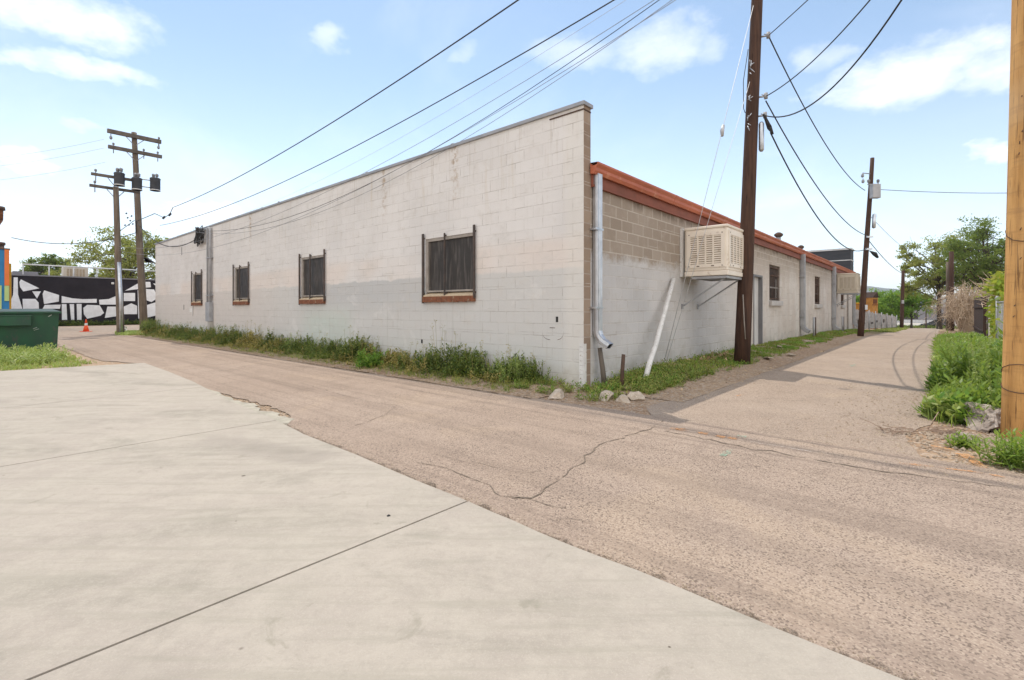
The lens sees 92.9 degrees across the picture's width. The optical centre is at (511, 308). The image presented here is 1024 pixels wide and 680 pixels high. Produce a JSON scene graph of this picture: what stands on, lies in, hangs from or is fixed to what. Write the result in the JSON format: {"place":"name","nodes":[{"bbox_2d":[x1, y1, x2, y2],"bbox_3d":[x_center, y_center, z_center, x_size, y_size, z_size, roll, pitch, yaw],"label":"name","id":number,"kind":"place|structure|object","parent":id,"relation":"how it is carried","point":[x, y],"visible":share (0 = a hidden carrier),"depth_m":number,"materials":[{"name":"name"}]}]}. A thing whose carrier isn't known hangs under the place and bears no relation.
{"place":"outdoors","nodes":[
{"label":"outdoors","id":0,"kind":"place"},
{"bbox_2d":[0,363,202,407],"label":"concrete drive","id":1,"kind":"structure","parent":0,"point":[26,387],"depth_m":7.94,"materials":[{"name":"grey concrete"}]},
{"bbox_2d":[58,325,151,333],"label":"cross street","id":2,"kind":"structure","parent":0,"point":[78,329],"depth_m":29.03,"materials":[{"name":"asphalt"}]},
{"bbox_2d":[80,319,90,331],"bbox_3d":[-23.108,0.915,26.389,0.380,0.670,0.380,0,0,0],"label":"traffic cone","id":3,"kind":"object","parent":2,"relation":"on","point":[85,328],"visible":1,"depth_m":26.33,"materials":[{"name":"plastic"}]},
{"bbox_2d":[0,387,275,466],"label":"concrete drive","id":4,"kind":"structure","parent":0,"point":[31,433],"depth_m":5.27,"materials":[{"name":"grey concrete"}]},
{"bbox_2d":[0,421,466,679],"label":"concrete drive","id":5,"kind":"structure","parent":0,"point":[101,550],"depth_m":2.74,"materials":[{"name":"grey concrete"}]},
{"bbox_2d":[31,501,903,679],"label":"concrete drive","id":6,"kind":"structure","parent":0,"point":[468,590],"depth_m":1.86,"materials":[{"name":"grey concrete"}]},
{"bbox_2d":[0,0,1011,298],"label":"sky","id":7,"kind":"structure","parent":0,"point":[226,87],"materials":[{"name":"blue"}]},
{"bbox_2d":[0,324,1023,473],"bbox_3d":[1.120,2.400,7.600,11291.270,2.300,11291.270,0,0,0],"label":"ground","id":8,"kind":"structure","parent":0,"point":[639,407],"depth_m":5.85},
{"bbox_2d":[0,206,5,247],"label":"rusty flue","id":9,"kind":"object","parent":8,"relation":"on","point":[2,210],"visible":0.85,"depth_m":27.05,"materials":[{"name":"metal"}]},
{"bbox_2d":[0,248,10,308],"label":"painted building","id":10,"kind":"structure","parent":8,"relation":"on","point":[5,284],"depth_m":23.45,"materials":[{"name":"blue paint"}]},
{"bbox_2d":[0,309,61,349],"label":"dumpster","id":11,"kind":"object","parent":8,"relation":"on","point":[32,328],"visible":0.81,"depth_m":13.16,"materials":[{"name":"green metal"}]},
{"bbox_2d":[0,341,96,370],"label":"grass","id":12,"kind":"structure","parent":8,"relation":"on","point":[20,358],"depth_m":11.01,"materials":[{"name":"green plant"}]},
{"bbox_2d":[19,253,80,275],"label":"tree","id":13,"kind":"object","parent":8,"relation":"on","point":[52,259],"visible":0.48,"depth_m":64.57,"materials":[{"name":"green plant"}]},
{"bbox_2d":[41,262,74,275],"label":"tree","id":14,"kind":"object","parent":8,"relation":"on","point":[54,273],"visible":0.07,"depth_m":61.19,"materials":[{"name":"green plant"}]},
{"bbox_2d":[11,274,154,325],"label":"mural building","id":15,"kind":"structure","parent":8,"relation":"on","point":[74,298],"depth_m":35.90,"materials":[{"name":"black paint"}]},
{"bbox_2d":[11,271,37,274],"bbox_3d":[-37.551,-2.587,37.453,2.500,0.420,1.366,0,0,41],"label":"roof hatch","id":16,"kind":"object","parent":15,"relation":"on","point":[25,273],"visible":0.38,"depth_m":36.66,"materials":[{"name":"metal"}]},
{"bbox_2d":[61,267,87,276],"bbox_3d":[-35.448,-2.852,39.446,1.220,0.950,1.500,0,0,41],"label":"rooftop unit","id":17,"kind":"object","parent":15,"relation":"on","point":[78,272],"visible":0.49,"depth_m":39.03,"materials":[{"name":"metal"}]},
{"bbox_2d":[22,263,154,276],"bbox_3d":[-33.231,-2.802,38.952,0.092,1.050,8.454,0,0,41],"label":"roof railing","id":18,"kind":"object","parent":15,"relation":"on","point":[96,268],"visible":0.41,"depth_m":37.87,"materials":[{"name":"metal"}]},
{"bbox_2d":[88,266,113,277],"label":"tree","id":19,"kind":"object","parent":8,"relation":"on","point":[101,274],"visible":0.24,"depth_m":59.13,"materials":[{"name":"green plant"}]},
{"bbox_2d":[58,319,154,325],"bbox_3d":[-29.973,0.991,37.287,1.334,0.522,9.907,0,0,41],"label":"grass strip","id":20,"kind":"object","parent":8,"relation":"on","point":[77,323],"visible":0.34,"depth_m":36.20,"materials":[{"name":"plant"}]},
{"bbox_2d":[89,168,142,331],"bbox_3d":[-19.164,-2.627,23.608,0.854,8.362,1.960,0,0,41],"label":"utility pole","id":21,"kind":"object","parent":8,"relation":"on","point":[119,178],"visible":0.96,"depth_m":23.62,"materials":[{"name":"grey wood"}]},
{"bbox_2d":[119,0,653,247],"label":"overhead wire","id":22,"kind":"object","parent":21,"relation":"attached to","point":[446,127],"visible":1,"depth_m":9.13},
{"bbox_2d":[127,0,674,254],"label":"overhead wire","id":23,"kind":"object","parent":21,"relation":"attached to","point":[462,132],"visible":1,"depth_m":8.90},
{"bbox_2d":[64,226,169,278],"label":"tree","id":24,"kind":"object","parent":8,"relation":"on","point":[129,259],"visible":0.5,"depth_m":53.99,"materials":[{"name":"green plant"}]},
{"bbox_2d":[114,330,143,334],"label":"grass","id":25,"kind":"structure","parent":8,"relation":"on","point":[129,332],"depth_m":23.09,"materials":[{"name":"plant"}]},
{"bbox_2d":[107,128,161,329],"bbox_3d":[-20.348,-4.001,26.284,2.253,11.119,1.042,0,0,-26],"label":"utility pole","id":26,"kind":"object","parent":8,"relation":"on","point":[154,180],"visible":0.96,"depth_m":26.28,"materials":[{"name":"brown wood"}]},
{"bbox_2d":[11,232,135,243],"bbox_3d":[-22.972,-3.748,25.600,5.640,0.736,0.035,0,0,-12],"label":"overhead wire","id":27,"kind":"object","parent":26,"relation":"attached to","point":[71,243],"visible":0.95,"depth_m":25.53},
{"bbox_2d":[136,207,172,232],"bbox_3d":[-18.669,-4.568,25.003,3.931,0.938,0.494,0,0,31],"label":"drop loop","id":28,"kind":"object","parent":26,"relation":"attached to","point":[169,214],"visible":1,"depth_m":24.21,"materials":[{"name":"black metal"}]},
{"bbox_2d":[136,220,195,246],"bbox_3d":[-16.506,-3.728,22.919,9.994,2.077,0.032,0,0,41],"label":"overhead wire","id":29,"kind":"object","parent":26,"relation":"attached to","point":[162,244],"visible":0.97,"depth_m":22.84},
{"bbox_2d":[132,332,579,397],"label":"weed verge","id":30,"kind":"structure","parent":8,"relation":"on","point":[528,393],"depth_m":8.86,"materials":[{"name":"green plant"}]},
{"bbox_2d":[136,318,544,383],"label":"roadside weeds","id":31,"kind":"object","parent":30,"relation":"on","point":[331,348],"visible":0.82,"depth_m":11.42,"materials":[{"name":"green plant"}]},
{"bbox_2d":[337,334,369,360],"bbox_3d":[-3.725,0.885,11.403,0.819,0.636,0.884,0,0,-27],"label":"weed","id":32,"kind":"object","parent":30,"relation":"on","point":[349,349],"visible":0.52,"depth_m":11.27,"materials":[{"name":"plant"}]},
{"bbox_2d":[355,346,393,367],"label":"weed","id":33,"kind":"object","parent":30,"relation":"on","point":[366,361],"visible":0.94,"depth_m":10.17,"materials":[{"name":"green plant"}]},
{"bbox_2d":[380,350,425,369],"bbox_3d":[-2.143,1.029,9.908,1.177,0.346,0.662,0,0,-26],"label":"weed","id":34,"kind":"object","parent":30,"relation":"on","point":[396,363],"visible":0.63,"depth_m":9.81,"materials":[{"name":"plant"}]},
{"bbox_2d":[443,345,479,373],"bbox_3d":[-0.920,0.921,8.830,0.695,0.562,0.652,0,0,0],"label":"weed","id":35,"kind":"object","parent":30,"relation":"on","point":[464,361],"visible":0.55,"depth_m":8.90,"materials":[{"name":"plant"}]},
{"bbox_2d":[492,350,531,382],"bbox_3d":[0.013,0.939,8.154,0.718,0.527,0.901,0,0,-15],"label":"weed","id":36,"kind":"object","parent":30,"relation":"on","point":[500,369],"visible":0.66,"depth_m":7.94,"materials":[{"name":"green plant"}]},
{"bbox_2d":[518,356,550,384],"bbox_3d":[0.348,0.982,7.822,0.583,0.441,0.598,0,0,0],"label":"weed","id":37,"kind":"object","parent":30,"relation":"on","point":[529,373],"visible":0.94,"depth_m":7.77,"materials":[{"name":"plant"}]},
{"bbox_2d":[154,100,857,386],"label":"warehouse","id":38,"kind":"structure","parent":8,"relation":"on","point":[540,237],"depth_m":10.05,"materials":[{"name":"painted concrete block"},{"name":"brick"},{"name":"painted metal"}]},
{"bbox_2d":[191,269,202,305],"bbox_3d":[-12.895,-0.845,19.978,1.297,1.470,0.179,0,0,41],"label":"window","id":39,"kind":"structure","parent":38,"relation":"in","point":[197,278],"depth_m":20.04,"materials":[{"name":"metal"}]},
{"bbox_2d":[232,262,249,305],"bbox_3d":[-9.327,-0.845,16.835,1.416,1.470,0.180,0,0,41],"label":"window","id":40,"kind":"structure","parent":38,"relation":"in","point":[241,273],"depth_m":16.91,"materials":[{"name":"metal"}]},
{"bbox_2d":[298,249,325,304],"bbox_3d":[-5.487,-0.845,13.451,1.480,1.470,0.180,0,0,41],"label":"window","id":41,"kind":"structure","parent":38,"relation":"in","point":[313,267],"depth_m":13.45,"materials":[{"name":"metal"}]},
{"bbox_2d":[422,224,475,302],"bbox_3d":[-1.246,-0.845,9.712,1.578,1.470,0.180,0,0,41],"label":"window","id":42,"kind":"structure","parent":38,"relation":"in","point":[450,260],"depth_m":9.70,"materials":[{"name":"metal"}]},
{"bbox_2d":[680,224,743,308],"bbox_3d":[4.338,-0.850,10.492,0.998,1.720,1.146,0,0,41],"label":"evaporative cooler","id":43,"kind":"object","parent":38,"relation":"attached to","point":[720,256],"visible":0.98,"depth_m":10.09,"materials":[{"name":"metal"}]},
{"bbox_2d":[754,277,757,344],"bbox_3d":[7.443,0.141,14.903,0.117,2.219,0.840,0,0,41],"label":"door","id":44,"kind":"structure","parent":38,"relation":"in","point":[755,278],"depth_m":15.00,"materials":[{"name":"paint"}]},
{"bbox_2d":[769,265,782,305],"bbox_3d":[8.838,-0.770,16.380,0.210,1.360,1.540,0,0,41],"label":"window","id":45,"kind":"structure","parent":38,"relation":"in","point":[773,270],"depth_m":16.39,"materials":[{"name":"metal"}]},
{"bbox_2d":[815,277,822,307],"bbox_3d":[13.836,-0.740,22.052,0.210,1.420,1.420,0,0,41],"label":"window","id":46,"kind":"structure","parent":38,"relation":"in","point":[817,305],"depth_m":22.06,"materials":[{"name":"metal"}]},
{"bbox_2d":[836,273,860,306],"bbox_3d":[17.667,-0.974,25.597,1.023,1.720,1.136,0,0,41],"label":"evaporative cooler","id":47,"kind":"object","parent":38,"relation":"attached to","point":[848,283],"visible":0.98,"depth_m":25.20,"materials":[{"name":"metal"}]},
{"bbox_2d":[207,339,837,396],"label":"leaf litter","id":48,"kind":"object","parent":8,"relation":"on","point":[712,355],"visible":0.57,"depth_m":10.67,"materials":[{"name":"plant"}]},
{"bbox_2d":[548,389,563,398],"bbox_3d":[0.615,1.229,6.817,0.254,0.152,0.309,-6,7,39],"label":"rock","id":49,"kind":"object","parent":8,"relation":"on","point":[557,393],"visible":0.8,"depth_m":6.75,"materials":[{"name":"stone"}]},
{"bbox_2d":[184,343,1023,679],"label":"gravel","id":50,"kind":"structure","parent":8,"relation":"on","point":[768,419],"depth_m":4.58,"materials":[{"name":"grey gravel"}]},
{"bbox_2d":[598,390,613,400],"bbox_3d":[1.292,1.241,6.751,0.216,0.188,0.379,0,0,41],"label":"rock","id":51,"kind":"object","parent":8,"relation":"on","point":[606,392],"visible":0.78,"depth_m":6.70,"materials":[{"name":"stone"}]},
{"bbox_2d":[620,354,624,385],"bbox_3d":[1.740,1.009,7.656,0.092,0.584,0.072,0,0,0],"label":"wooden stake","id":52,"kind":"object","parent":8,"relation":"on","point":[622,368],"visible":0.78,"depth_m":7.63,"materials":[{"name":"wood"}]},
{"bbox_2d":[616,394,629,402],"bbox_3d":[1.483,1.238,6.535,0.197,0.181,0.228,0,0,-2],"label":"rock","id":53,"kind":"object","parent":8,"relation":"on","point":[622,398],"visible":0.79,"depth_m":6.46,"materials":[{"name":"stone"}]},
{"bbox_2d":[627,391,644,400],"bbox_3d":[1.697,1.215,6.630,0.254,0.184,0.159,-7,-10,-1],"label":"rock","id":54,"kind":"object","parent":8,"relation":"on","point":[636,396],"visible":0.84,"depth_m":6.61,"materials":[{"name":"stone"}]},
{"bbox_2d":[583,331,882,401],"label":"grass verge","id":55,"kind":"object","parent":8,"relation":"on","point":[708,385],"depth_m":9.17,"materials":[{"name":"grey gravel"}]},
{"bbox_2d":[598,348,606,384],"bbox_3d":[1.444,0.940,7.786,0.162,0.631,0.088,0,0,32],"label":"wooden stake","id":56,"kind":"object","parent":55,"relation":"on","point":[602,366],"visible":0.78,"depth_m":7.76,"materials":[{"name":"wood"}]},
{"bbox_2d":[644,278,674,375],"bbox_3d":[2.728,0.358,9.023,0.116,1.991,2.368,0,0,30],"label":"leaning post","id":57,"kind":"object","parent":55,"relation":"on","point":[656,340],"visible":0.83,"depth_m":9.03,"materials":[{"name":"white paint"}]},
{"bbox_2d":[511,328,871,401],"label":"bank grass","id":58,"kind":"structure","parent":55,"relation":"on","point":[649,388],"depth_m":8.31,"materials":[{"name":"green plant"}]},
{"bbox_2d":[734,0,773,363],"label":"utility pole","id":59,"kind":"object","parent":8,"relation":"on","point":[742,345],"visible":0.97,"depth_m":10.50,"materials":[{"name":"brown wood"}]},
{"bbox_2d":[666,82,749,361],"bbox_3d":[4.103,-2.050,9.978,2.713,6.404,0.009,0,0,-29],"label":"guy wire","id":60,"kind":"object","parent":59,"relation":"attached to","point":[706,226],"visible":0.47,"depth_m":9.89,"materials":[{"name":"metal"}]},
{"bbox_2d":[663,5,753,363],"bbox_3d":[4.116,-2.900,9.974,2.859,8.104,0.086,0,0,-27],"label":"guy wire","id":61,"kind":"object","parent":59,"relation":"attached to","point":[722,130],"visible":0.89,"depth_m":10.05,"materials":[{"name":"metal"}]},
{"bbox_2d":[769,38,863,189],"bbox_3d":[10.696,-5.473,16.181,0.026,0.936,15.221,0,0,42],"label":"overhead wire","id":62,"kind":"object","parent":59,"relation":"attached to","point":[807,112],"visible":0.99,"depth_m":13.17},
{"bbox_2d":[766,0,869,95],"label":"overhead wire","id":63,"kind":"object","parent":59,"relation":"attached to","point":[824,49],"visible":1,"depth_m":8.16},
{"bbox_2d":[770,132,866,250],"bbox_3d":[10.726,-3.010,16.123,0.031,1.610,15.258,0,0,42],"label":"overhead wire","id":64,"kind":"object","parent":59,"relation":"attached to","point":[803,194],"visible":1,"depth_m":12.64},
{"bbox_2d":[766,0,901,117],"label":"overhead wire","id":65,"kind":"object","parent":59,"relation":"attached to","point":[885,23],"visible":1,"depth_m":7.44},
{"bbox_2d":[813,317,815,335],"bbox_3d":[12.034,0.782,19.348,0.080,0.880,0.340,0,0,41],"label":"guard post","id":66,"kind":"object","parent":8,"relation":"on","point":[814,325],"visible":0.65,"depth_m":19.23,"materials":[{"name":"metal"}]},
{"bbox_2d":[808,248,853,270],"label":"dark building","id":67,"kind":"structure","parent":8,"relation":"on","point":[843,257],"depth_m":31.71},
{"bbox_2d":[857,157,880,335],"bbox_3d":[15.961,-2.663,21.739,0.936,8.266,0.518,0,0,0],"label":"utility pole","id":68,"kind":"object","parent":8,"relation":"on","point":[874,191],"visible":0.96,"depth_m":21.77,"materials":[{"name":"wood"},{"name":"galvanised steel"},{"name":"grey painted metal"}]},
{"bbox_2d":[765,101,867,235],"bbox_3d":[10.735,-3.801,16.150,0.027,1.431,15.340,0,0,43],"label":"overhead wire","id":69,"kind":"object","parent":68,"relation":"attached to","point":[805,168],"visible":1,"depth_m":12.92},
{"bbox_2d":[856,295,881,313],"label":"tree","id":70,"kind":"object","parent":8,"relation":"on","point":[858,300],"visible":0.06,"depth_m":61.66,"materials":[{"name":"green plant"}]},
{"bbox_2d":[859,292,878,328],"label":"orange shed","id":71,"kind":"structure","parent":8,"relation":"on","point":[872,300],"depth_m":39.62,"materials":[{"name":"brown wood"}]},
{"bbox_2d":[854,309,896,329],"bbox_3d":[27.766,0.928,36.899,16.111,2.052,0.141,0,0,-44],"label":"slat fence","id":72,"kind":"object","parent":8,"relation":"on","point":[875,320],"visible":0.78,"depth_m":36.80,"materials":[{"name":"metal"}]},
{"bbox_2d":[869,288,889,315],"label":"tree","id":73,"kind":"object","parent":8,"relation":"on","point":[881,294],"visible":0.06,"depth_m":65.19,"materials":[{"name":"green plant"}]},
{"bbox_2d":[870,327,907,331],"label":"grass","id":74,"kind":"structure","parent":8,"relation":"on","point":[893,329],"depth_m":33.17,"materials":[{"name":"plant"}]},
{"bbox_2d":[878,289,920,320],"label":"tree","id":75,"kind":"object","parent":8,"relation":"on","point":[884,306],"visible":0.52,"depth_m":60.03,"materials":[{"name":"green plant"}]},
{"bbox_2d":[899,270,904,327],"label":"utility pole","id":76,"kind":"object","parent":8,"relation":"on","point":[902,300],"visible":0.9,"depth_m":42.35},
{"bbox_2d":[884,286,941,327],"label":"tree","id":77,"kind":"object","parent":8,"relation":"on","point":[917,301],"visible":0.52,"depth_m":59.10,"materials":[{"name":"green plant"}]},
{"bbox_2d":[860,412,971,434],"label":"twig litter","id":78,"kind":"object","parent":8,"relation":"on","point":[932,430],"visible":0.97,"depth_m":4.89,"materials":[{"name":"wood"}]},
{"bbox_2d":[897,306,954,322],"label":"grey warehouse","id":79,"kind":"structure","parent":8,"relation":"on","point":[920,317],"depth_m":119.58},
{"bbox_2d":[895,231,975,328],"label":"tree","id":80,"kind":"object","parent":8,"relation":"on","point":[933,280],"visible":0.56,"depth_m":50.12,"materials":[{"name":"green plant"}]},
{"bbox_2d":[946,262,948,330],"bbox_3d":[30.746,-0.743,34.302,0.255,5.104,0.255,0,0,0],"label":"bare post","id":81,"kind":"object","parent":8,"relation":"on","point":[947,276],"visible":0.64,"depth_m":34.24,"materials":[{"name":"wood"}]},
{"bbox_2d":[880,423,1018,449],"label":"rubble gravel","id":82,"kind":"structure","parent":8,"relation":"on","point":[928,433],"depth_m":4.66,"materials":[{"name":"gravel"}]},
{"bbox_2d":[948,251,953,330],"bbox_3d":[30.714,-1.089,34.002,0.314,5.787,0.314,0,0,0],"label":"bare post","id":83,"kind":"object","parent":8,"relation":"on","point":[951,272],"visible":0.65,"depth_m":33.90,"materials":[{"name":"wood"}]},
{"bbox_2d":[918,280,986,332],"bbox_3d":[26.192,-0.064,27.418,5.143,3.292,4.422,0,0,0],"label":"bare shrub","id":84,"kind":"object","parent":8,"relation":"on","point":[960,309],"visible":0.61,"depth_m":27.53,"materials":[{"name":"brown plant"}]},
{"bbox_2d":[911,318,1002,426],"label":"alley weeds","id":85,"kind":"object","parent":8,"relation":"on","point":[960,379],"visible":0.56,"depth_m":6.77,"materials":[{"name":"green plant"}]},
{"bbox_2d":[943,429,983,450],"bbox_3d":[4.048,1.170,4.364,0.325,0.162,0.252,0,0,33],"label":"weed","id":86,"kind":"object","parent":8,"relation":"on","point":[961,442],"visible":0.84,"depth_m":4.35,"materials":[{"name":"plant"}]},
{"bbox_2d":[927,213,1005,299],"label":"tree","id":87,"kind":"object","parent":8,"relation":"on","point":[988,260],"visible":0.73,"depth_m":43.52,"materials":[{"name":"green plant"}]},
{"bbox_2d":[953,431,982,443],"bbox_3d":[4.314,1.241,4.587,0.302,0.133,0.202,11,-3,-17],"label":"rubble chunk","id":88,"kind":"object","parent":8,"relation":"on","point":[969,435],"visible":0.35,"depth_m":4.54,"materials":[{"name":"stone"}]},
{"bbox_2d":[973,295,986,336],"bbox_3d":[21.483,0.553,22.379,0.110,2.220,7.903,0,0,41],"label":"board fence","id":89,"kind":"object","parent":8,"relation":"on","point":[980,322],"visible":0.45,"depth_m":21.22,"materials":[{"name":"wood"}]},
{"bbox_2d":[964,402,1000,432],"bbox_3d":[5.047,1.228,5.078,0.537,0.478,0.722,5,12,38],"label":"rubble chunk","id":90,"kind":"object","parent":8,"relation":"on","point":[991,421],"visible":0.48,"depth_m":5.01,"materials":[{"name":"grey concrete"}]},
{"bbox_2d":[965,271,1004,342],"bbox_3d":[15.580,-0.037,15.742,1.556,2.664,10.781,0,0,39],"label":"vine","id":91,"kind":"object","parent":8,"relation":"on","point":[994,287],"visible":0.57,"depth_m":14.14,"materials":[{"name":"green plant"}]},
{"bbox_2d":[987,293,992,337],"bbox_3d":[16.151,0.325,16.306,0.120,2.050,4.100,0,0,41],"label":"white fence","id":92,"kind":"object","parent":8,"relation":"on","point":[988,328],"depth_m":17.67,"materials":[{"name":"wood"}]},
{"bbox_2d":[965,427,1023,470],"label":"weed","id":93,"kind":"object","parent":8,"relation":"on","point":[1008,455],"visible":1,"depth_m":3.85,"materials":[{"name":"green plant"}]},
{"bbox_2d":[995,296,1003,340],"bbox_3d":[9.564,0.500,9.089,0.100,1.700,11.500,0,0,41],"label":"chain link fence","id":94,"kind":"object","parent":8,"relation":"on","point":[998,314],"visible":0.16,"depth_m":13.02,"materials":[{"name":"metal"}]},
{"bbox_2d":[1000,0,1023,440],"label":"utility pole","id":95,"kind":"object","parent":8,"relation":"on","point":[1012,398],"visible":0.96,"depth_m":4.61,"materials":[{"name":"brown wood"}]},
{"bbox_2d":[173,0,518,207],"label":"overhead wire","id":96,"kind":"object","parent":95,"relation":"attached to","point":[375,94],"visible":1,"depth_m":12.08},
{"bbox_2d":[160,0,613,225],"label":"overhead wire","id":97,"kind":"object","parent":95,"relation":"attached to","point":[432,104],"visible":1,"depth_m":10.55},
{"bbox_2d":[193,1,623,228],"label":"overhead wire","id":98,"kind":"object","parent":95,"relation":"attached to","point":[444,112],"visible":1,"depth_m":9.55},
{"bbox_2d":[198,0,658,230],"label":"overhead wire","id":99,"kind":"object","parent":95,"relation":"attached to","point":[488,115],"visible":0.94,"depth_m":8.57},
{"bbox_2d":[193,0,671,233],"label":"overhead wire","id":100,"kind":"object","parent":95,"relation":"attached to","point":[471,134],"visible":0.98,"depth_m":9.00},
{"bbox_2d":[57,333,1023,679],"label":"side street","id":101,"kind":"structure","parent":0,"point":[897,569],"depth_m":3.17,"materials":[{"name":"grey asphalt"}]},
{"bbox_2d":[206,388,292,423],"bbox_3d":[-3.610,1.234,6.464,3.609,0.002,0.197,0,0,44],"label":"old concrete edge","id":102,"kind":"object","parent":101,"relation":"on","point":[276,417],"visible":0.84,"depth_m":5.84,"materials":[{"name":"concrete"}]},
{"bbox_2d":[418,462,565,507],"bbox_3d":[-0.237,1.234,3.440,1.424,0.001,0.134,0,0,42],"label":"road crack","id":103,"kind":"object","parent":101,"relation":"on","point":[492,487],"visible":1,"depth_m":3.31,"materials":[{"name":"asphalt"}]},
{"bbox_2d":[512,421,661,497],"bbox_3d":[0.809,1.234,4.285,0.203,0.001,2.759,0,0,35],"label":"road crack","id":104,"kind":"object","parent":101,"relation":"on","point":[572,467],"visible":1,"depth_m":3.78,"materials":[{"name":"asphalt"}]},
{"bbox_2d":[285,423,915,679],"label":"joint dirt","id":105,"kind":"structure","parent":101,"relation":"on","point":[485,506],"depth_m":2.14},
{"bbox_2d":[668,431,1013,488],"bbox_3d":[2.461,1.234,4.066,2.490,0.001,0.164,0,0,40],"label":"road crack","id":106,"kind":"object","parent":101,"relation":"on","point":[844,464],"visible":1,"depth_m":3.83,"materials":[{"name":"asphalt"}]},
{"bbox_2d":[647,328,939,457],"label":"alley","id":107,"kind":"structure","parent":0,"point":[890,361],"depth_m":6.81,"materials":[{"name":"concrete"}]},
{"bbox_2d":[857,286,945,305],"bbox_3d":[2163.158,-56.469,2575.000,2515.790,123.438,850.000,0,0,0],"label":"hills","id":108,"kind":"structure","parent":0,"point":[879,290],"depth_m":2460.02,"materials":[{"name":"plant"}]},
{"bbox_2d":[897,323,921,325],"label":"street","id":109,"kind":"structure","parent":0,"point":[914,324],"depth_m":108.57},
{"bbox_2d":[920,320,954,325],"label":"parked car","id":110,"kind":"object","parent":109,"relation":"on","point":[933,322],"visible":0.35,"depth_m":79.63,"materials":[{"name":"grey metal"}]},
{"bbox_2d":[897,324,957,328],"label":"grass","id":111,"kind":"structure","parent":0,"point":[920,326],"depth_m":78.72,"materials":[{"name":"plant"}]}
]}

